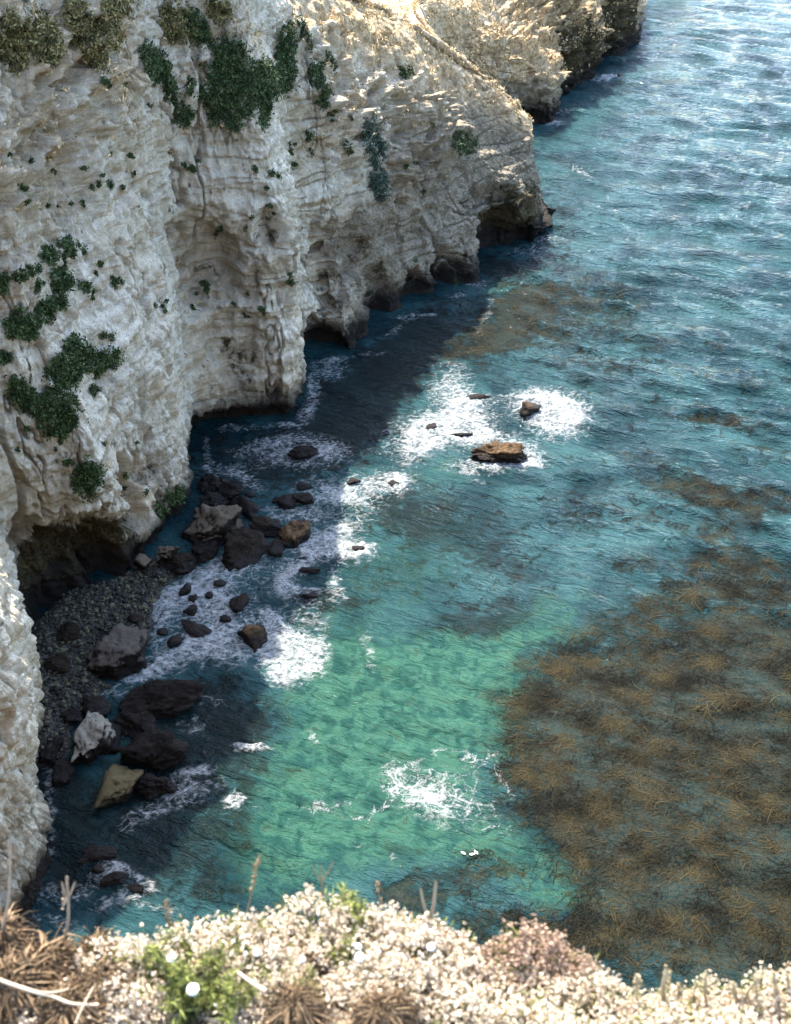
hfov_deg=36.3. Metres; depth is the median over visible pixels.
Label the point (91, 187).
cliff shrub
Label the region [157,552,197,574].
boulder
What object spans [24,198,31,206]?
cliff shrub
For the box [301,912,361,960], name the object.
cream flowering shrub
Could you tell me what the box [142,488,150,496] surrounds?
cliff shrub
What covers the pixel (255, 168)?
cliff shrub
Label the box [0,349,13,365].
cliff shrub
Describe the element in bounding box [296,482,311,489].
boulder
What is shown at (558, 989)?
cream flowering shrub
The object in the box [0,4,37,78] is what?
cliff shrub
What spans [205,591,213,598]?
boulder
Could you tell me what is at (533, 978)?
cream flowering shrub
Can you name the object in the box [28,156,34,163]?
cliff shrub
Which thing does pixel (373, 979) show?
cream flowering shrub
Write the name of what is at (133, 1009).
cream flowering shrub
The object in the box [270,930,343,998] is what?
cream flowering shrub
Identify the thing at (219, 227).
cliff shrub
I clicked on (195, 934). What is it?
cream flowering shrub
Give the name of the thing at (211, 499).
boulder
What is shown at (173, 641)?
boulder
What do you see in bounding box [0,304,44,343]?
cliff shrub
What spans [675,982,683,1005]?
straw spike
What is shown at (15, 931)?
dead plant clump
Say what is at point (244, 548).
boulder
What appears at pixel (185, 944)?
green tuft
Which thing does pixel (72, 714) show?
boulder
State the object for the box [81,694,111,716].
boulder
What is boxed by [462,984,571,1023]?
cream flowering shrub
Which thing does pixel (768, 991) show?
cream flowering shrub
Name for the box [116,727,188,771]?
boulder
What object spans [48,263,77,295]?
cliff shrub
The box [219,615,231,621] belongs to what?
boulder
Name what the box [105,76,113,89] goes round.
cliff shrub
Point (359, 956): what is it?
daisy
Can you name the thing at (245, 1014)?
cream flowering shrub
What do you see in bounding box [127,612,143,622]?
boulder
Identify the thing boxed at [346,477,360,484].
boulder
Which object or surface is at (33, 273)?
cliff shrub
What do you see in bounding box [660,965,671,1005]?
straw spike
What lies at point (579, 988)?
cream flowering shrub
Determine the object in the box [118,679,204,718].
boulder
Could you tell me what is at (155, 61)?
cliff shrub
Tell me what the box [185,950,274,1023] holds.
green tuft
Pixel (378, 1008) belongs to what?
dead plant clump
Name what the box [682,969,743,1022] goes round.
cream flowering shrub
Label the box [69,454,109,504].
cliff shrub
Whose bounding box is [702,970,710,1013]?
straw spike
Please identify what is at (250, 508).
boulder
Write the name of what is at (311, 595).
boulder
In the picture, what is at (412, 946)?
green tuft
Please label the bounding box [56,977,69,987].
cream flowering shrub
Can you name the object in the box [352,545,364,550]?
boulder
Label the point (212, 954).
cream flowering shrub
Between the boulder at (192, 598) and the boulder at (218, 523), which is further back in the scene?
the boulder at (218, 523)
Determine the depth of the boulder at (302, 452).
105.83 m
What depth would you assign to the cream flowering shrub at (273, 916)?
3.12 m
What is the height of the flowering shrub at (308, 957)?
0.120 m
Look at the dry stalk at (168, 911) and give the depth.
3.08 m
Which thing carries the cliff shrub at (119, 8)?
on the cliff
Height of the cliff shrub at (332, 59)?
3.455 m
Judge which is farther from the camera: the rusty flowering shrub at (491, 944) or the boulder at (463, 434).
the boulder at (463, 434)
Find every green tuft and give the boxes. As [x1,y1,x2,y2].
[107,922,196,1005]
[143,937,247,1023]
[160,912,198,964]
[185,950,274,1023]
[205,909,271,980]
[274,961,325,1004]
[314,921,367,969]
[319,878,377,937]
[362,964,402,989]
[393,923,426,961]
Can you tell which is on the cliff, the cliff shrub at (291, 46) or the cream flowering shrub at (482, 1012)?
the cliff shrub at (291, 46)
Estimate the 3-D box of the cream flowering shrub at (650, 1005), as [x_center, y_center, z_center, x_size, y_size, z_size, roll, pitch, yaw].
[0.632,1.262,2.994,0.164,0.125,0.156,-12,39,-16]
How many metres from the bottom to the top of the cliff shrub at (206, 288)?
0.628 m
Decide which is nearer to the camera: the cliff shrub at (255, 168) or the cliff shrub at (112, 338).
the cliff shrub at (112, 338)
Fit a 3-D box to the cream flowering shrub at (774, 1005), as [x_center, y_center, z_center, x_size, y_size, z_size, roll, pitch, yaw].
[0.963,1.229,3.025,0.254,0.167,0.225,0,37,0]
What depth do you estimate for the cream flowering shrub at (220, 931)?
3.09 m
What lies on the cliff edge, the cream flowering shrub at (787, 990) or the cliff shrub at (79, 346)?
the cream flowering shrub at (787, 990)
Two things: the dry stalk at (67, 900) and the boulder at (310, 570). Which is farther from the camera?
the boulder at (310, 570)
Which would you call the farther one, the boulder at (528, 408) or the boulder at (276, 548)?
the boulder at (528, 408)
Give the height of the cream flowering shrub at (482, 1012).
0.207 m
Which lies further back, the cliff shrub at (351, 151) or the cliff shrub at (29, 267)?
the cliff shrub at (351, 151)
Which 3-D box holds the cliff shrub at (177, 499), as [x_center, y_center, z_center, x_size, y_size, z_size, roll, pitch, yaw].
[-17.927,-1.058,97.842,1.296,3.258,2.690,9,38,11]
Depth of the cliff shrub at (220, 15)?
92.55 m
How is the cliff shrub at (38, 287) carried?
on the cliff
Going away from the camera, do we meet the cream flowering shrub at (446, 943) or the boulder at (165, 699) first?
the cream flowering shrub at (446, 943)
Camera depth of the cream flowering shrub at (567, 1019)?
2.84 m
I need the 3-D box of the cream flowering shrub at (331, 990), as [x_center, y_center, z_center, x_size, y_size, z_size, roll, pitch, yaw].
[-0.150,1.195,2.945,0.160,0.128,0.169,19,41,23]
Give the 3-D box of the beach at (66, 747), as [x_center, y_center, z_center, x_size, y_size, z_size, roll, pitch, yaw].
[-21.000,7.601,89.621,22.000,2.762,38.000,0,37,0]
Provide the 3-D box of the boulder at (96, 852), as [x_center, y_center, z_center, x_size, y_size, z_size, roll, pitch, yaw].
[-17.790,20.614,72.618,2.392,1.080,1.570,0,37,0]
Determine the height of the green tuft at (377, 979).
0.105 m
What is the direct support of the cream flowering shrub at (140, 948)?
on the cliff edge
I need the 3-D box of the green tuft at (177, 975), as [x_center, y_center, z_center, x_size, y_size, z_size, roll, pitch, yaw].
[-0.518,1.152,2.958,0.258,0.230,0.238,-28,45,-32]
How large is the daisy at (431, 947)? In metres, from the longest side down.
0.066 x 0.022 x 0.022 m
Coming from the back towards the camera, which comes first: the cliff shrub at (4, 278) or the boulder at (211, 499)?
the boulder at (211, 499)
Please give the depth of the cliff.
99.45 m
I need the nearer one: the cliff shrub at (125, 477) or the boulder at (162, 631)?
the boulder at (162, 631)
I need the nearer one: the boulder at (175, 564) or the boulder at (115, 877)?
the boulder at (115, 877)
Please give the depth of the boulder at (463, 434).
108.70 m
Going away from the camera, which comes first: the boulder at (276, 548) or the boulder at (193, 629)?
the boulder at (193, 629)
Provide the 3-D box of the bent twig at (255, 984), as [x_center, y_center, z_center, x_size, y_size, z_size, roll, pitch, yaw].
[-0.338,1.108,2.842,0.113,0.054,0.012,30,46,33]
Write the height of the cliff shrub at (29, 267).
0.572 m
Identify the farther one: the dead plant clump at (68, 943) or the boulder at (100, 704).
the boulder at (100, 704)
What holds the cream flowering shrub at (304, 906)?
on the cliff edge
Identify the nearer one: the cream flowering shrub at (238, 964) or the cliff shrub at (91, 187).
the cream flowering shrub at (238, 964)
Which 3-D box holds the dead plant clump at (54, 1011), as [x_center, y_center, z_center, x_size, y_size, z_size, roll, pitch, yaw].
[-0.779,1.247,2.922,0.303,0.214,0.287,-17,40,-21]
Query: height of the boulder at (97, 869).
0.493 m
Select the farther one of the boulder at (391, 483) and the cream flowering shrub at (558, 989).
the boulder at (391, 483)
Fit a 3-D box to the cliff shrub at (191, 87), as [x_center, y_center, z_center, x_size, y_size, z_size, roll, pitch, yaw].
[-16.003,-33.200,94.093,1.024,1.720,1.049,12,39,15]
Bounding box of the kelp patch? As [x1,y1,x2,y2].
[425,275,790,488]
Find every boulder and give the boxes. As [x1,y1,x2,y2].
[38,736,63,763]
[44,652,71,673]
[48,685,59,695]
[51,758,75,786]
[57,621,79,641]
[59,707,82,721]
[71,711,116,764]
[77,682,89,693]
[78,844,118,863]
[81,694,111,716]
[86,623,147,680]
[91,864,104,873]
[94,763,143,809]
[100,871,129,885]
[104,723,121,754]
[113,711,156,738]
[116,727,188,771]
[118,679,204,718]
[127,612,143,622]
[127,883,143,892]
[133,553,151,569]
[134,772,178,800]
[157,546,178,558]
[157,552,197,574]
[157,628,167,634]
[167,634,182,647]
[178,582,191,595]
[181,504,245,545]
[181,619,210,637]
[182,604,196,615]
[183,561,195,573]
[188,594,197,602]
[191,540,218,562]
[197,473,221,492]
[199,491,230,506]
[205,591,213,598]
[213,580,225,586]
[217,480,243,499]
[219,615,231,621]
[220,478,229,483]
[221,528,269,570]
[229,593,248,612]
[230,495,244,504]
[237,624,267,652]
[238,496,258,519]
[243,491,255,496]
[249,516,281,537]
[267,537,283,556]
[272,497,279,502]
[278,494,295,509]
[278,519,310,547]
[287,445,317,458]
[292,492,313,504]
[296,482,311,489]
[300,567,320,573]
[301,592,317,598]
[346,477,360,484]
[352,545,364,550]
[388,480,398,486]
[426,423,436,429]
[450,433,472,436]
[466,394,490,398]
[470,440,527,462]
[519,401,540,416]
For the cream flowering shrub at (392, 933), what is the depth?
3.11 m
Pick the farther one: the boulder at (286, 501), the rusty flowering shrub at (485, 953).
the boulder at (286, 501)
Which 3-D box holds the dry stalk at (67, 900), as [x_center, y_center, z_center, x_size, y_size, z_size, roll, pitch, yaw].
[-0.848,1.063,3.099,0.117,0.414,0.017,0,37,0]
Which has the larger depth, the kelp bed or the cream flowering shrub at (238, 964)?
the kelp bed
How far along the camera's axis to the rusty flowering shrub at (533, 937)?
3.08 m
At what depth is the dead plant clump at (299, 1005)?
2.85 m
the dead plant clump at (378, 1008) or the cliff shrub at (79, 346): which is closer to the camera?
the dead plant clump at (378, 1008)
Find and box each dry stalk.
[1,841,10,929]
[60,875,75,948]
[163,899,172,937]
[241,853,260,927]
[312,861,333,915]
[375,881,381,909]
[429,953,439,1003]
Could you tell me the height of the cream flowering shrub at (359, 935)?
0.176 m
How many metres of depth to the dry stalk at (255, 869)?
3.06 m
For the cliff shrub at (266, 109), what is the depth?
98.20 m
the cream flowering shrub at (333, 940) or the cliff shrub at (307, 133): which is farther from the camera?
the cliff shrub at (307, 133)
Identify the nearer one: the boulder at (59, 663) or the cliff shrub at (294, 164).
the boulder at (59, 663)
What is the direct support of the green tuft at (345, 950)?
on the cliff edge
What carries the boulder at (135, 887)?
in the sea
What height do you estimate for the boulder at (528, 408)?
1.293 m
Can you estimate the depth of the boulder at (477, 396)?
113.98 m
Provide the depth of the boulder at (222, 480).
102.73 m
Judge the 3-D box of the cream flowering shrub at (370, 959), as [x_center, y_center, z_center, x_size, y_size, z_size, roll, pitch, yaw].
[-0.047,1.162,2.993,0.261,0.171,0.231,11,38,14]
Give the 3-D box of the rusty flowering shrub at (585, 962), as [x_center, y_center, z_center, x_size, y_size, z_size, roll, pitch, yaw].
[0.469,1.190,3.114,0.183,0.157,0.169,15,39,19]
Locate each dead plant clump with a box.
[0,901,47,959]
[0,937,75,1023]
[2,920,88,985]
[15,958,131,1023]
[52,937,76,950]
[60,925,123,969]
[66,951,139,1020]
[254,969,336,1023]
[345,977,426,1023]
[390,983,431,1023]
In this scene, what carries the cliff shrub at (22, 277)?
on the cliff
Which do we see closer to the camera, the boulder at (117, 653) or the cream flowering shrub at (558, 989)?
the cream flowering shrub at (558, 989)
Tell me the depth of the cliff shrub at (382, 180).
119.84 m
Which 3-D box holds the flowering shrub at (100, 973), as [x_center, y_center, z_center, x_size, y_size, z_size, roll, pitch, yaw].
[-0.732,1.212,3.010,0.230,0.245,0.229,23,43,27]
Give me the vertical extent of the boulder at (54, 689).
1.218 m
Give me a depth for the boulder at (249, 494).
101.41 m
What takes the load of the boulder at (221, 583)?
in the sea
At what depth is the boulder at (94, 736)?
78.01 m
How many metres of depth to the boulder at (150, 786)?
75.94 m
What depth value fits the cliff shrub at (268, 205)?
100.52 m
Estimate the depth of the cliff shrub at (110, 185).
88.06 m
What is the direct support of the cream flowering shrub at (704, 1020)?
on the cliff edge
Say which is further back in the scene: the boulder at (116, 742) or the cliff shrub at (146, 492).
the cliff shrub at (146, 492)
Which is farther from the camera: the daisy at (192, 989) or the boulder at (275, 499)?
the boulder at (275, 499)
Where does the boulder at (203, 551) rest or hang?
on the beach at (66, 747)
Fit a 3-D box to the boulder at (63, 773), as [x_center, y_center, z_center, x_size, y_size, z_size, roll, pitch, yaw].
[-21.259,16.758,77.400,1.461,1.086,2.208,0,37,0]
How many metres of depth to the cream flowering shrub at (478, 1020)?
2.89 m
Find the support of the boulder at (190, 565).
on the beach at (66, 747)
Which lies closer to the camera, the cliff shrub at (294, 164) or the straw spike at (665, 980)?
the straw spike at (665, 980)
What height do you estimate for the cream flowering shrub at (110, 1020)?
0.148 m
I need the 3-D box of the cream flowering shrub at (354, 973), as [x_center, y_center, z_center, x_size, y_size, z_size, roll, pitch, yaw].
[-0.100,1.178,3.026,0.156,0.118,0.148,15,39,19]
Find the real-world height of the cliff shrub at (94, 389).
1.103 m
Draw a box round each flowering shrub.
[5,995,42,1023]
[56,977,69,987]
[70,923,158,1013]
[84,970,172,1023]
[84,982,136,1023]
[114,978,177,1023]
[116,931,168,992]
[127,930,193,988]
[138,915,250,1014]
[164,964,238,1023]
[178,902,289,988]
[186,933,243,990]
[201,989,265,1023]
[215,951,262,995]
[223,909,303,984]
[241,965,319,1023]
[243,934,300,1000]
[259,917,320,976]
[262,879,366,968]
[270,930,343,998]
[290,940,335,984]
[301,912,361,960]
[307,903,392,974]
[312,967,360,1022]
[327,940,428,1008]
[328,958,373,995]
[339,900,415,960]
[346,961,431,1022]
[364,911,494,1017]
[365,905,447,992]
[397,951,470,1023]
[419,975,502,1023]
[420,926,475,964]
[422,939,483,1006]
[423,946,514,1012]
[425,949,498,1005]
[431,982,504,1023]
[460,943,513,1003]
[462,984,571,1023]
[464,955,528,1021]
[472,1012,508,1023]
[478,935,534,989]
[480,913,575,1003]
[490,963,540,1015]
[510,962,573,1018]
[523,936,582,999]
[527,966,586,1022]
[533,1003,587,1023]
[548,944,607,998]
[549,963,619,1022]
[571,967,633,1022]
[579,1002,622,1023]
[597,986,652,1023]
[620,995,713,1023]
[622,988,670,1021]
[631,984,701,1023]
[677,997,725,1022]
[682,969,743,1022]
[683,1006,729,1023]
[698,1000,770,1023]
[713,984,771,1023]
[730,961,790,1023]
[733,980,789,1023]
[753,961,790,1023]
[753,1014,785,1023]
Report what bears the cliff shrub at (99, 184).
attached to the cliff
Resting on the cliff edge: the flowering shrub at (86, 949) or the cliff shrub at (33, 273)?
the flowering shrub at (86, 949)
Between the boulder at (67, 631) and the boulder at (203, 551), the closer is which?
the boulder at (67, 631)
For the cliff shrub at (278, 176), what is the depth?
100.67 m
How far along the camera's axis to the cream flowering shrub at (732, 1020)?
2.89 m
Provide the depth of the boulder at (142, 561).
92.43 m
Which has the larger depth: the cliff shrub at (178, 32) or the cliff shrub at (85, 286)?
the cliff shrub at (178, 32)
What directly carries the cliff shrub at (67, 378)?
on the cliff
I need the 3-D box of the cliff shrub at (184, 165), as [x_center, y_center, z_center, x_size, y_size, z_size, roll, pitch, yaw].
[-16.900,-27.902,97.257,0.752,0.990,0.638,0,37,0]
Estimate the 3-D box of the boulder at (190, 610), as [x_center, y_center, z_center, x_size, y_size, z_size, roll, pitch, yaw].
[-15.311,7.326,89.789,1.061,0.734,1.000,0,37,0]
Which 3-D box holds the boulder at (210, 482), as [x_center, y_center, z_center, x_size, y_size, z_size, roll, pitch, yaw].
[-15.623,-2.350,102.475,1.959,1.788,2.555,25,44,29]
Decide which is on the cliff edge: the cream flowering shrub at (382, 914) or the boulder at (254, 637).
the cream flowering shrub at (382, 914)
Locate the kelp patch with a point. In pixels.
(535, 318)
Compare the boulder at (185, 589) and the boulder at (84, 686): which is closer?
the boulder at (84, 686)
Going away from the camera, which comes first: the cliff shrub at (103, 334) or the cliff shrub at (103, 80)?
the cliff shrub at (103, 80)
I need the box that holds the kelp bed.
[449,475,790,986]
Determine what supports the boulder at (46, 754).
on the beach at (66, 747)
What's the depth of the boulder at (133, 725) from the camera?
80.09 m
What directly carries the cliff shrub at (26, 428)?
attached to the cliff
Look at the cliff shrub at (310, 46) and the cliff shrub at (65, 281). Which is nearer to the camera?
the cliff shrub at (65, 281)
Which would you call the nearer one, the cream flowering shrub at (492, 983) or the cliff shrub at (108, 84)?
the cream flowering shrub at (492, 983)
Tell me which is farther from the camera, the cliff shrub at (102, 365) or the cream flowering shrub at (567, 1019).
the cliff shrub at (102, 365)
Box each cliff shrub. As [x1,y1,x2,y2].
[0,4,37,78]
[0,271,10,295]
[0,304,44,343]
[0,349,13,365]
[3,372,44,418]
[11,265,29,284]
[17,183,29,192]
[21,4,66,67]
[23,261,43,279]
[23,426,30,431]
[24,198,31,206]
[25,264,32,269]
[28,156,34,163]
[33,276,42,296]
[33,295,57,325]
[33,381,88,442]
[38,241,61,266]
[41,352,89,392]
[44,36,60,70]
[46,289,70,312]
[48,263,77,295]
[56,233,84,259]
[58,0,112,77]
[61,331,97,367]
[61,456,74,466]
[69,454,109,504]
[76,279,94,293]
[79,165,89,170]
[81,245,87,256]
[82,343,126,379]
[88,183,94,190]
[89,383,101,398]
[95,260,104,268]
[96,180,101,187]
[98,0,126,54]
[98,330,107,339]
[99,0,140,20]
[99,76,106,86]
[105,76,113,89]
[106,179,114,189]
[108,332,115,341]
[110,279,119,289]
[116,276,124,284]
[123,471,128,479]
[126,152,135,159]
[138,37,180,92]
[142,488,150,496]
[151,0,196,47]
[153,495,171,514]
[156,510,165,521]
[160,71,182,107]
[165,484,185,507]
[171,98,196,129]
[181,6,212,49]
[181,162,189,171]
[183,75,196,97]
[191,27,269,141]
[199,280,207,286]
[201,0,234,28]
[203,286,210,294]
[216,225,223,231]
[233,54,301,104]
[251,165,258,174]
[255,85,274,132]
[257,305,266,315]
[265,202,272,208]
[268,168,274,177]
[274,19,300,67]
[274,171,281,180]
[285,279,298,286]
[289,161,298,167]
[292,13,315,52]
[305,57,325,92]
[305,129,311,140]
[314,81,333,111]
[325,50,337,75]
[341,139,353,156]
[360,111,389,171]
[367,164,391,201]
[397,60,414,79]
[451,129,479,157]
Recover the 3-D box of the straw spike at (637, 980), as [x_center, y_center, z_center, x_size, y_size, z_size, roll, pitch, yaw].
[0.601,1.213,3.011,0.035,0.214,0.022,0,37,0]
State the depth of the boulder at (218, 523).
96.03 m
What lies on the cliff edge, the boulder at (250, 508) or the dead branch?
the dead branch
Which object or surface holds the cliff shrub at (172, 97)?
on the cliff
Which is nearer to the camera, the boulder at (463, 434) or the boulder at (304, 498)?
the boulder at (304, 498)
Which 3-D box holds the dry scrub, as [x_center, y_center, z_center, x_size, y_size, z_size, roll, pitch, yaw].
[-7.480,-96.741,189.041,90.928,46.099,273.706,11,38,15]
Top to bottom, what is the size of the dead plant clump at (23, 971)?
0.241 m
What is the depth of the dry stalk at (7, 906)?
3.02 m
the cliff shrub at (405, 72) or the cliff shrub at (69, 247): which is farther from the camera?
the cliff shrub at (405, 72)
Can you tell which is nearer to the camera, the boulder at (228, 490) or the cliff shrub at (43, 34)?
the cliff shrub at (43, 34)
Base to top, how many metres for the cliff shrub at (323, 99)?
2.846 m
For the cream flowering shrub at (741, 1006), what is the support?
on the cliff edge
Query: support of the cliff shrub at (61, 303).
on the cliff
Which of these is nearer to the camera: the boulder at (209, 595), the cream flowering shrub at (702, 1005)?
the cream flowering shrub at (702, 1005)
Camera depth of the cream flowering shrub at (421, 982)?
2.96 m
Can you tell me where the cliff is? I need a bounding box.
[0,0,646,920]
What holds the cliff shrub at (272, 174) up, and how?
attached to the cliff
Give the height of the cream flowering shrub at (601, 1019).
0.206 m
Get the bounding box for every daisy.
[167,954,175,962]
[187,983,198,995]
[254,949,260,955]
[354,952,363,962]
[355,943,360,949]
[427,942,434,951]
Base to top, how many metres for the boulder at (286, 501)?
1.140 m
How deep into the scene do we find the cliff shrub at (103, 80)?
81.48 m
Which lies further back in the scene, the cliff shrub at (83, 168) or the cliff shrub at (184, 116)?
the cliff shrub at (184, 116)
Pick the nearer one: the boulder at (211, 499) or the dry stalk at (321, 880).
the dry stalk at (321, 880)
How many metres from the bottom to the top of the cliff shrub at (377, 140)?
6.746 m
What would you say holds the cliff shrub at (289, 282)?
attached to the cliff
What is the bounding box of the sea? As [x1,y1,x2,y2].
[18,0,790,996]
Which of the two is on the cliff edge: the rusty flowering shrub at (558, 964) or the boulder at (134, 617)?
the rusty flowering shrub at (558, 964)
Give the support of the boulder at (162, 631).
in the sea
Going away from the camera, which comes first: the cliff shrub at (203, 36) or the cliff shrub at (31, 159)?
the cliff shrub at (31, 159)
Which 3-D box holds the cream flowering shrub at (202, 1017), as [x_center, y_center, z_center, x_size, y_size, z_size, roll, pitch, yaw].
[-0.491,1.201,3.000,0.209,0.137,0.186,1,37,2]
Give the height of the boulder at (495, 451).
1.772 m
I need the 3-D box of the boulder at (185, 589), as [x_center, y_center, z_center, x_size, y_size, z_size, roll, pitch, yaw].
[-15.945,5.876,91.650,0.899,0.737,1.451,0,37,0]
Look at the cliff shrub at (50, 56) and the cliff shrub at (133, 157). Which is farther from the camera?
the cliff shrub at (133, 157)
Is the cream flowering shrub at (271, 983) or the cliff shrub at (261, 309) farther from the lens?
the cliff shrub at (261, 309)
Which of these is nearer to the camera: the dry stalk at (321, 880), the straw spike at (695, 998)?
the straw spike at (695, 998)
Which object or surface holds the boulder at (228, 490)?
in the sea
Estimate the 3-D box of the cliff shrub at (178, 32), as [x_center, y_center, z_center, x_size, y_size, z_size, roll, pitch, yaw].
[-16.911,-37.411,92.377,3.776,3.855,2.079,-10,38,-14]
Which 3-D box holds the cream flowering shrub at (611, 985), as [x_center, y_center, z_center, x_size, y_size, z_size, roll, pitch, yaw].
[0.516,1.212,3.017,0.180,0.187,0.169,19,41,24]
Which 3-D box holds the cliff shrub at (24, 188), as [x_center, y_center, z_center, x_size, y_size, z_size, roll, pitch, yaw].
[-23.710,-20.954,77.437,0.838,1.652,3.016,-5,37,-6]
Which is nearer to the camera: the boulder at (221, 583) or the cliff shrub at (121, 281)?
the cliff shrub at (121, 281)
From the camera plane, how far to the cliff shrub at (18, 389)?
80.26 m
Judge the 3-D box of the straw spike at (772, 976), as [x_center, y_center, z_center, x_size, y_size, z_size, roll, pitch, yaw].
[0.943,1.211,3.008,0.055,0.222,0.024,0,37,0]
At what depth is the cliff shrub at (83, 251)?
84.53 m
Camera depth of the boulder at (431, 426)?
109.62 m
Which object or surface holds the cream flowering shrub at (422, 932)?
on the cliff edge
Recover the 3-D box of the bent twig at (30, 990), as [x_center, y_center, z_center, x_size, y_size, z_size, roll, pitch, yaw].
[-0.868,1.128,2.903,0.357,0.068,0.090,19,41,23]
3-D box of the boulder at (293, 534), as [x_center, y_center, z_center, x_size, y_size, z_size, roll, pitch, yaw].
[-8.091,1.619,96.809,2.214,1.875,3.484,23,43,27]
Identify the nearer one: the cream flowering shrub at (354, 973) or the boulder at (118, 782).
the cream flowering shrub at (354, 973)
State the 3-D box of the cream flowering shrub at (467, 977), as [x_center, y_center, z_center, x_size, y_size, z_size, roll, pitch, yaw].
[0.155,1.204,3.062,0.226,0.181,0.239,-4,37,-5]
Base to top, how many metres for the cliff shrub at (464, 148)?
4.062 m
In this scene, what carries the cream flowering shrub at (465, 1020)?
on the cliff edge
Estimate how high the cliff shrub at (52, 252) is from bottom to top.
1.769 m
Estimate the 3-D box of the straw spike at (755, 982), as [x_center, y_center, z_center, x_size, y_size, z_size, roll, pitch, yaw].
[0.888,1.218,3.014,0.036,0.203,0.023,0,37,0]
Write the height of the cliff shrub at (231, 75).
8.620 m
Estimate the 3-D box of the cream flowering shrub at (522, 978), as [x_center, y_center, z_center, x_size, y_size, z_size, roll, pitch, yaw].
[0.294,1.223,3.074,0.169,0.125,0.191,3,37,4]
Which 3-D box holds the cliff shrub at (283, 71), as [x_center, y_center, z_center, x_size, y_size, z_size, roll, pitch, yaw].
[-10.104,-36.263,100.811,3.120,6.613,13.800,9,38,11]
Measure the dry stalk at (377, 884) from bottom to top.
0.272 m
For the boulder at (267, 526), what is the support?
in the sea
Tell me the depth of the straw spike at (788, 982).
2.96 m
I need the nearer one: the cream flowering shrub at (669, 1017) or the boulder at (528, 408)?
the cream flowering shrub at (669, 1017)
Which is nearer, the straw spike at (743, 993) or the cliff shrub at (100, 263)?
the straw spike at (743, 993)
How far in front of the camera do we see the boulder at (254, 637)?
87.00 m
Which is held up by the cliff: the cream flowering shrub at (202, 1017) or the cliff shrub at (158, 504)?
the cliff shrub at (158, 504)
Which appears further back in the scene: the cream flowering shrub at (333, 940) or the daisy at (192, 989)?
the cream flowering shrub at (333, 940)
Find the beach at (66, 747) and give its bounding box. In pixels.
[31,553,178,768]
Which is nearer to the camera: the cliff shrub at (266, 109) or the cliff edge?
the cliff edge
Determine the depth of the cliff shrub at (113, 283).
87.98 m
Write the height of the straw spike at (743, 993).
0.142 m
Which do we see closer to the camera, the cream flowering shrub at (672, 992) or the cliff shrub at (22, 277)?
the cream flowering shrub at (672, 992)
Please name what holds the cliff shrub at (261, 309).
attached to the cliff
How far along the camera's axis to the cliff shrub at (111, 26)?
81.16 m
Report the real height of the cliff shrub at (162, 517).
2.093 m
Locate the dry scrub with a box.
[0,0,644,248]
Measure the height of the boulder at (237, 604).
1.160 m
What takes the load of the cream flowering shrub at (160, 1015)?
on the cliff edge
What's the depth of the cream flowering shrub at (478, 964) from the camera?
3.02 m
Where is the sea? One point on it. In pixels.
(340, 718)
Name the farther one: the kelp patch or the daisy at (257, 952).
the kelp patch
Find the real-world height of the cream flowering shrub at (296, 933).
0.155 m
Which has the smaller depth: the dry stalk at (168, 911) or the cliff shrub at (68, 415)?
the dry stalk at (168, 911)
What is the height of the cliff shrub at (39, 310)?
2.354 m
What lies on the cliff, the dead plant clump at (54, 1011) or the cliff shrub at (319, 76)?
the cliff shrub at (319, 76)
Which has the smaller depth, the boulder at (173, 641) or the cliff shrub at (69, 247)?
the cliff shrub at (69, 247)
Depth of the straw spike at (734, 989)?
2.99 m
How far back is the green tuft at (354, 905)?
3.16 m
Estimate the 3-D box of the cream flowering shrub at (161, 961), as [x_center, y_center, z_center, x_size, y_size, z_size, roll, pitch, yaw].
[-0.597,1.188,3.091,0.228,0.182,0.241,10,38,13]
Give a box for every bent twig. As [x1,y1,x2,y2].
[0,978,95,1023]
[237,971,268,993]
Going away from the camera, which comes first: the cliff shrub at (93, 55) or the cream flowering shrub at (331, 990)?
the cream flowering shrub at (331, 990)
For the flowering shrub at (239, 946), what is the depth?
3.06 m
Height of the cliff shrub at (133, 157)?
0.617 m
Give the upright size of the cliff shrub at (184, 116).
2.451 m
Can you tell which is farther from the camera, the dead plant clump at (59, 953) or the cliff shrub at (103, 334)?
the cliff shrub at (103, 334)
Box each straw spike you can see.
[633,973,642,1000]
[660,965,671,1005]
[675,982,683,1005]
[689,991,698,1004]
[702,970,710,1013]
[730,981,738,1005]
[739,989,745,1001]
[745,975,761,1002]
[769,971,778,1013]
[784,975,790,1001]
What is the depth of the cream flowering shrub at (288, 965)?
3.02 m
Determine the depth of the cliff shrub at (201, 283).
105.60 m
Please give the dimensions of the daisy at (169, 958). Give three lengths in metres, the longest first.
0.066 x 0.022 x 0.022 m
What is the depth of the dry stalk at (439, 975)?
2.93 m
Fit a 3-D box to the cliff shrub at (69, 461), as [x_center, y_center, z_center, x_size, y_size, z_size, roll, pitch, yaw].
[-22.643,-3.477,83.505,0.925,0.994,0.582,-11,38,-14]
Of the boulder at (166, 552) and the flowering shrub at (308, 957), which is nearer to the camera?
the flowering shrub at (308, 957)
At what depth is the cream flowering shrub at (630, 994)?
3.00 m
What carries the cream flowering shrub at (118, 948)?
on the cliff edge
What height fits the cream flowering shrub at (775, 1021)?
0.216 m
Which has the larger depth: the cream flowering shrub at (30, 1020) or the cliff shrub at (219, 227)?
the cliff shrub at (219, 227)
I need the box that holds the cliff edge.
[1,931,788,1023]

